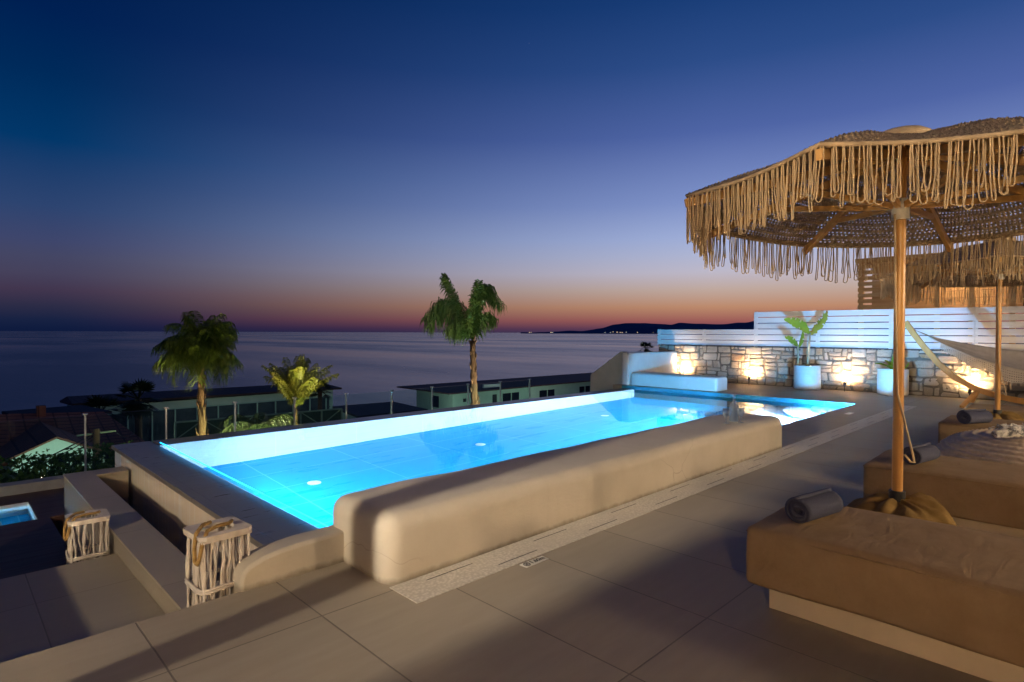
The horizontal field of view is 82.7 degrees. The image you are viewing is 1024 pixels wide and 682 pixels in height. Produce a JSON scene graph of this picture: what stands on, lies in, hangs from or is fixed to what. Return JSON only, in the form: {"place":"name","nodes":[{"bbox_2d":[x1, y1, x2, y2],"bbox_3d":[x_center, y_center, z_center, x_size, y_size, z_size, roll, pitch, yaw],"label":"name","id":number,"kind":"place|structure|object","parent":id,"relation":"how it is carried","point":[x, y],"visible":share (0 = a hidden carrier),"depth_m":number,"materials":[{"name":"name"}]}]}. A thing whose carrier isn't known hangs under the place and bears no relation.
{"place":"outdoors","nodes":[
{"label":"outdoors","id":0,"kind":"place"},
{"bbox_2d":[0,488,73,578],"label":"wooden deck floor","id":1,"kind":"structure","parent":0,"point":[37,544],"depth_m":6.76,"materials":[{"name":"wood"}]},
{"bbox_2d":[0,502,36,519],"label":"plunge pool","id":2,"kind":"structure","parent":1,"relation":"in","point":[15,505],"depth_m":8.07,"materials":[{"name":"tile"}]},
{"bbox_2d":[0,506,34,525],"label":"plunge pool water","id":3,"kind":"structure","parent":2,"relation":"in","point":[15,515],"depth_m":7.75,"materials":[{"name":"blue liquid"}]},
{"bbox_2d":[0,554,164,662],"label":"landing floor","id":4,"kind":"structure","parent":0,"point":[44,609],"depth_m":3.83,"materials":[{"name":"tile"}]},
{"bbox_2d":[183,517,251,606],"bbox_3d":[-1.654,1.293,3.254,0.308,0.585,0.295,-1,1,-45],"label":"driftwood lantern","id":5,"kind":"object","parent":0,"point":[198,540],"visible":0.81,"depth_m":3.18,"materials":[{"name":"beige wood"}]},
{"bbox_2d":[0,383,1023,681],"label":"terrace floor","id":6,"kind":"structure","parent":0,"point":[670,593],"depth_m":2.81,"materials":[{"name":"tile"}]},
{"bbox_2d":[63,466,208,613],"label":"ledge wall","id":7,"kind":"structure","parent":6,"relation":"on","point":[152,558],"depth_m":4.76,"materials":[{"name":"paint"}]},
{"bbox_2d":[230,525,343,593],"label":"kerb wall","id":8,"kind":"structure","parent":6,"relation":"on","point":[290,556],"depth_m":3.33,"materials":[{"name":"paint"}]},
{"bbox_2d":[111,385,853,580],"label":"swimming pool","id":9,"kind":"structure","parent":6,"relation":"in","point":[172,495],"depth_m":5.92,"materials":[{"name":"tile"}]},
{"bbox_2d":[159,389,843,527],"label":"pool water","id":10,"kind":"structure","parent":9,"relation":"in","point":[316,472],"depth_m":7.95,"materials":[{"name":"blue liquid"}]},
{"bbox_2d":[520,556,548,567],"bbox_3d":[0.137,1.346,3.547,0.200,0.008,0.062,-1,1,-45],"label":"depth marker","id":11,"kind":"object","parent":6,"relation":"on","point":[532,562],"visible":1,"depth_m":3.54,"materials":[{"name":"tile"}]},
{"bbox_2d":[333,412,781,583],"bbox_3d":[1.096,1.213,5.440,5.688,0.535,0.734,-1,1,-45],"label":"long bench","id":12,"kind":"object","parent":6,"relation":"on","point":[401,532],"visible":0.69,"depth_m":4.06,"materials":[{"name":"paint"}]},
{"bbox_2d":[590,351,676,391],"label":"end wall","id":13,"kind":"structure","parent":6,"relation":"on","point":[620,367],"depth_m":16.28,"materials":[{"name":"white paint"}]},
{"bbox_2d":[389,406,916,603],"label":"pebble strip floor","id":14,"kind":"structure","parent":6,"relation":"on","point":[420,589],"depth_m":4.19,"materials":[{"name":"beige gravel"}]},
{"bbox_2d":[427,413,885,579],"bbox_3d":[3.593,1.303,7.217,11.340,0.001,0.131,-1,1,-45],"label":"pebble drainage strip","id":15,"kind":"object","parent":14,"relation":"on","point":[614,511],"visible":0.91,"depth_m":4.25,"materials":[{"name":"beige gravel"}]},
{"bbox_2d":[631,371,726,391],"bbox_3d":[4.271,1.106,15.045,0.634,0.502,2.454,-1,1,-45],"label":"short bench","id":16,"kind":"object","parent":6,"relation":"on","point":[690,381],"visible":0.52,"depth_m":14.68,"materials":[{"name":"white paint"}]},
{"bbox_2d":[794,365,820,389],"bbox_3d":[7.385,0.912,14.542,0.610,0.607,0.610,-1,1,-45],"label":"plant pot","id":17,"kind":"object","parent":6,"relation":"on","point":[807,377],"visible":0.96,"depth_m":14.29,"materials":[{"name":"ceramic"}]},
{"bbox_2d":[784,311,827,365],"bbox_3d":[7.385,-0.023,14.537,1.015,1.440,0.393,1,1,41],"label":"banana plant","id":18,"kind":"object","parent":17,"relation":"on","point":[797,323],"visible":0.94,"depth_m":14.54,"materials":[{"name":"green plant"}]},
{"bbox_2d":[659,345,1023,400],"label":"stone wall","id":19,"kind":"structure","parent":6,"relation":"on","point":[855,369],"depth_m":14.45,"materials":[{"name":"stone"}]},
{"bbox_2d":[658,306,1023,350],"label":"slat fence","id":20,"kind":"object","parent":19,"relation":"on","point":[781,325],"visible":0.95,"depth_m":14.02,"materials":[{"name":"white wood"}]},
{"bbox_2d":[684,116,1023,527],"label":"fringed parasol","id":21,"kind":"object","parent":6,"relation":"on","point":[902,158],"visible":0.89,"depth_m":3.40,"materials":[{"name":"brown wood"}]},
{"bbox_2d":[746,505,1023,681],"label":"sun lounger","id":22,"kind":"object","parent":6,"relation":"on","point":[950,597],"visible":0.89,"depth_m":2.57,"materials":[{"name":"beige fabric"}]},
{"bbox_2d":[785,488,842,523],"bbox_3d":[1.585,0.859,3.045,0.342,0.134,0.136,0,1,-33],"label":"rolled towel","id":23,"kind":"object","parent":22,"relation":"on","point":[810,506],"visible":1,"depth_m":2.98,"materials":[{"name":"grey fabric"}]},
{"bbox_2d":[877,368,908,395],"bbox_3d":[8.672,0.936,13.242,0.610,0.607,0.610,-1,1,-45],"label":"plant pot","id":24,"kind":"object","parent":6,"relation":"on","point":[885,381],"visible":0.65,"depth_m":13.05,"materials":[{"name":"ceramic"}]},
{"bbox_2d":[875,356,908,368],"bbox_3d":[8.602,0.488,13.150,0.347,0.457,0.603,0,1,-27],"label":"young banana plant","id":25,"kind":"object","parent":24,"relation":"on","point":[890,365],"visible":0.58,"depth_m":13.27,"materials":[{"name":"green plant"}]},
{"bbox_2d":[862,449,1023,540],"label":"sun lounger","id":26,"kind":"object","parent":6,"relation":"on","point":[981,496],"visible":0.73,"depth_m":4.02,"materials":[{"name":"beige fabric"}]},
{"bbox_2d":[903,442,940,464],"bbox_3d":[3.080,0.845,4.377,0.342,0.134,0.136,0,1,-33],"label":"rolled towel","id":27,"kind":"object","parent":26,"relation":"on","point":[926,452],"visible":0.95,"depth_m":4.31,"materials":[{"name":"grey fabric"}]},
{"bbox_2d":[880,237,1023,420],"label":"fringed parasol","id":28,"kind":"object","parent":6,"relation":"on","point":[999,279],"visible":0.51,"depth_m":7.12,"materials":[{"name":"wicker"}]},
{"bbox_2d":[905,320,1023,407],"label":"hammock stand","id":29,"kind":"object","parent":6,"relation":"on","point":[945,369],"visible":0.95,"depth_m":11.54,"materials":[{"name":"brown wood"}]},
{"bbox_2d":[914,329,1023,385],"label":"hammock","id":30,"kind":"object","parent":29,"relation":"hanging from","point":[1012,360],"visible":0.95,"depth_m":11.27,"materials":[{"name":"beige fabric"}]},
{"bbox_2d":[936,428,1023,465],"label":"crocheted pouf","id":31,"kind":"object","parent":6,"relation":"on","point":[981,444],"visible":0.38,"depth_m":4.87,"materials":[{"name":"grey fabric"}]},
{"bbox_2d":[988,423,1023,437],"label":"driftwood ornament","id":32,"kind":"object","parent":31,"relation":"on","point":[1012,430],"visible":1,"depth_m":4.75,"materials":[{"name":"beige wood"}]},
{"bbox_2d":[939,415,1023,442],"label":"sun lounger","id":33,"kind":"object","parent":6,"relation":"on","point":[950,425],"visible":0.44,"depth_m":6.38,"materials":[{"name":"beige fabric"}]},
{"bbox_2d":[956,409,992,423],"bbox_3d":[5.011,0.814,6.294,0.342,0.154,0.154,0,1,-16],"label":"rolled towel","id":34,"kind":"object","parent":33,"relation":"on","point":[969,416],"visible":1,"depth_m":6.24,"materials":[{"name":"grey fabric"}]},
{"bbox_2d":[964,403,1023,418],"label":"sun lounger","id":35,"kind":"object","parent":6,"relation":"on","point":[1014,409],"visible":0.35,"depth_m":7.65,"materials":[{"name":"beige fabric"}]},
{"bbox_2d":[0,331,1023,413],"bbox_3d":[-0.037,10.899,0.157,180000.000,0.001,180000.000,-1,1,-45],"label":"sea water","id":36,"kind":"structure","parent":0,"point":[50,368],"depth_m":235.00,"materials":[{"name":"blue liquid"}]},
{"bbox_2d":[0,0,1023,332],"label":"sky","id":37,"kind":"structure","parent":0,"point":[264,165],"materials":[{"name":"blue"}]},
{"bbox_2d":[521,321,967,334],"bbox_3d":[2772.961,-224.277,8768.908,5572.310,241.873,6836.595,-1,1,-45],"label":"hills","id":38,"kind":"structure","parent":0,"point":[635,328],"depth_m":7715.46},
{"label":"hillside ground","id":39,"kind":"structure","parent":0,"visible":0},
{"bbox_2d":[0,475,63,496],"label":"garden kerb","id":40,"kind":"structure","parent":39,"relation":"on","point":[29,486],"depth_m":8.68,"materials":[{"name":"grey concrete"}]},
{"bbox_2d":[4,379,530,470],"bbox_3d":[-4.750,1.604,11.213,14.825,0.953,0.060,-1,1,-45],"label":"glass balustrade","id":41,"kind":"object","parent":40,"relation":"on","point":[165,408],"visible":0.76,"depth_m":11.59,"materials":[{"name":"glass"}]},
{"bbox_2d":[2,405,111,462],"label":"dark roofed house","id":42,"kind":"structure","parent":39,"relation":"on","point":[75,408],"depth_m":28.11,"materials":[{"name":"black"}]},
{"bbox_2d":[0,440,132,483],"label":"hedge","id":43,"kind":"object","parent":39,"relation":"on","point":[61,459],"visible":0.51,"depth_m":9.82,"materials":[{"name":"green plant"}]},
{"bbox_2d":[0,405,144,475],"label":"gabled house","id":44,"kind":"structure","parent":39,"relation":"on","point":[23,434],"depth_m":23.37,"materials":[{"name":"red tile"}]},
{"bbox_2d":[15,428,133,472],"bbox_3d":[-9.777,3.594,12.719,0.752,3.180,3.810,0,1,11],"label":"shrub","id":45,"kind":"object","parent":39,"relation":"on","point":[96,433],"visible":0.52,"depth_m":13.14,"materials":[{"name":"plant"}]},
{"bbox_2d":[84,394,124,422],"bbox_3d":[-24.718,5.265,34.785,2.857,4.303,2.856,-1,1,-45],"label":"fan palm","id":46,"kind":"object","parent":39,"relation":"on","point":[99,401],"visible":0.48,"depth_m":34.62,"materials":[{"name":"green plant"}]},
{"bbox_2d":[111,378,162,438],"bbox_3d":[-24.366,5.033,37.955,3.208,5.278,3.323,-1,1,-45],"label":"fan palm","id":47,"kind":"object","parent":39,"relation":"on","point":[136,405],"visible":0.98,"depth_m":37.50,"materials":[{"name":"green plant"}]},
{"bbox_2d":[151,311,243,435],"bbox_3d":[-6.876,1.463,12.835,1.792,4.266,1.852,-1,1,-45],"label":"palm tree","id":48,"kind":"object","parent":39,"relation":"on","point":[200,351],"visible":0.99,"depth_m":12.60,"materials":[{"name":"green plant"}]},
{"bbox_2d":[60,384,341,441],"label":"terraced house","id":49,"kind":"structure","parent":39,"relation":"on","point":[153,427],"depth_m":46.70,"materials":[{"name":"concrete"}]},
{"bbox_2d":[218,411,297,432],"bbox_3d":[-5.509,2.503,12.618,1.796,1.806,1.696,-1,1,-45],"label":"shrub","id":50,"kind":"object","parent":39,"relation":"on","point":[242,425],"visible":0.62,"depth_m":12.67,"materials":[{"name":"green plant"}]},
{"bbox_2d":[174,408,342,437],"bbox_3d":[-8.404,2.963,19.901,5.650,1.005,0.085,-1,1,-45],"label":"braced railing","id":51,"kind":"object","parent":39,"relation":"on","point":[182,429],"visible":0.31,"depth_m":19.55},
{"bbox_2d":[261,354,338,424],"bbox_3d":[-4.867,1.895,13.393,1.565,3.201,1.390,-1,1,-45],"label":"palm tree","id":52,"kind":"object","parent":39,"relation":"on","point":[297,382],"visible":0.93,"depth_m":13.25,"materials":[{"name":"green plant"}]},
{"bbox_2d":[309,378,333,409],"bbox_3d":[-10.510,3.864,31.841,1.686,3.686,1.573,-1,1,-45],"label":"fan palm","id":53,"kind":"object","parent":39,"relation":"on","point":[320,390],"visible":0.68,"depth_m":31.75,"materials":[{"name":"green plant"}]},
{"bbox_2d":[332,402,427,418],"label":"flat roofed shed","id":54,"kind":"structure","parent":39,"relation":"on","point":[366,410],"depth_m":34.64,"materials":[{"name":"black"}]},
{"bbox_2d":[419,273,506,404],"bbox_3d":[-1.557,0.685,18.421,2.844,5.701,1.174,0,1,3],"label":"palm tree","id":55,"kind":"object","parent":39,"relation":"on","point":[470,322],"visible":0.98,"depth_m":18.31,"materials":[{"name":"green plant"}]},
{"bbox_2d":[397,373,591,409],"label":"long house","id":56,"kind":"structure","parent":39,"relation":"on","point":[449,395],"depth_m":62.58,"materials":[{"name":"concrete"}]},
{"bbox_2d":[433,395,438,407],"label":"window","id":57,"kind":"structure","parent":56,"relation":"in","point":[435,398],"depth_m":58.12,"materials":[{"name":"black glass"}]},
{"bbox_2d":[493,394,496,402],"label":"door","id":58,"kind":"structure","parent":56,"relation":"in","point":[494,395],"depth_m":60.15,"materials":[{"name":"black glass"}]},
{"bbox_2d":[503,392,518,400],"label":"window","id":59,"kind":"structure","parent":56,"relation":"in","point":[515,395],"depth_m":61.80,"materials":[{"name":"black glass"}]},
{"bbox_2d":[539,389,554,396],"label":"window","id":60,"kind":"structure","parent":56,"relation":"in","point":[543,393],"depth_m":65.82,"materials":[{"name":"black glass"}]},
{"bbox_2d":[579,386,589,392],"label":"window","id":61,"kind":"structure","parent":56,"relation":"in","point":[582,389],"depth_m":70.67,"materials":[{"name":"black glass"}]},
{"bbox_2d":[636,341,653,351],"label":"fan palm","id":62,"kind":"object","parent":39,"relation":"on","point":[644,345],"visible":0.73,"depth_m":46.02,"materials":[{"name":"green plant"}]},
{"bbox_2d":[855,253,1023,349],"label":"timber pergola","id":63,"kind":"object","parent":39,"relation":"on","point":[876,301],"visible":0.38,"depth_m":16.48,"materials":[{"name":"brown wood"}]},
{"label":"step floor","id":64,"kind":"structure","parent":0,"visible":0},
{"bbox_2d":[63,509,109,564],"bbox_3d":[-3.480,1.681,4.746,0.319,0.595,0.291,-1,1,-45],"label":"driftwood lantern","id":65,"kind":"object","parent":64,"relation":"on","point":[102,517],"visible":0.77,"depth_m":4.69,"materials":[{"name":"beige wood"}]}
]}

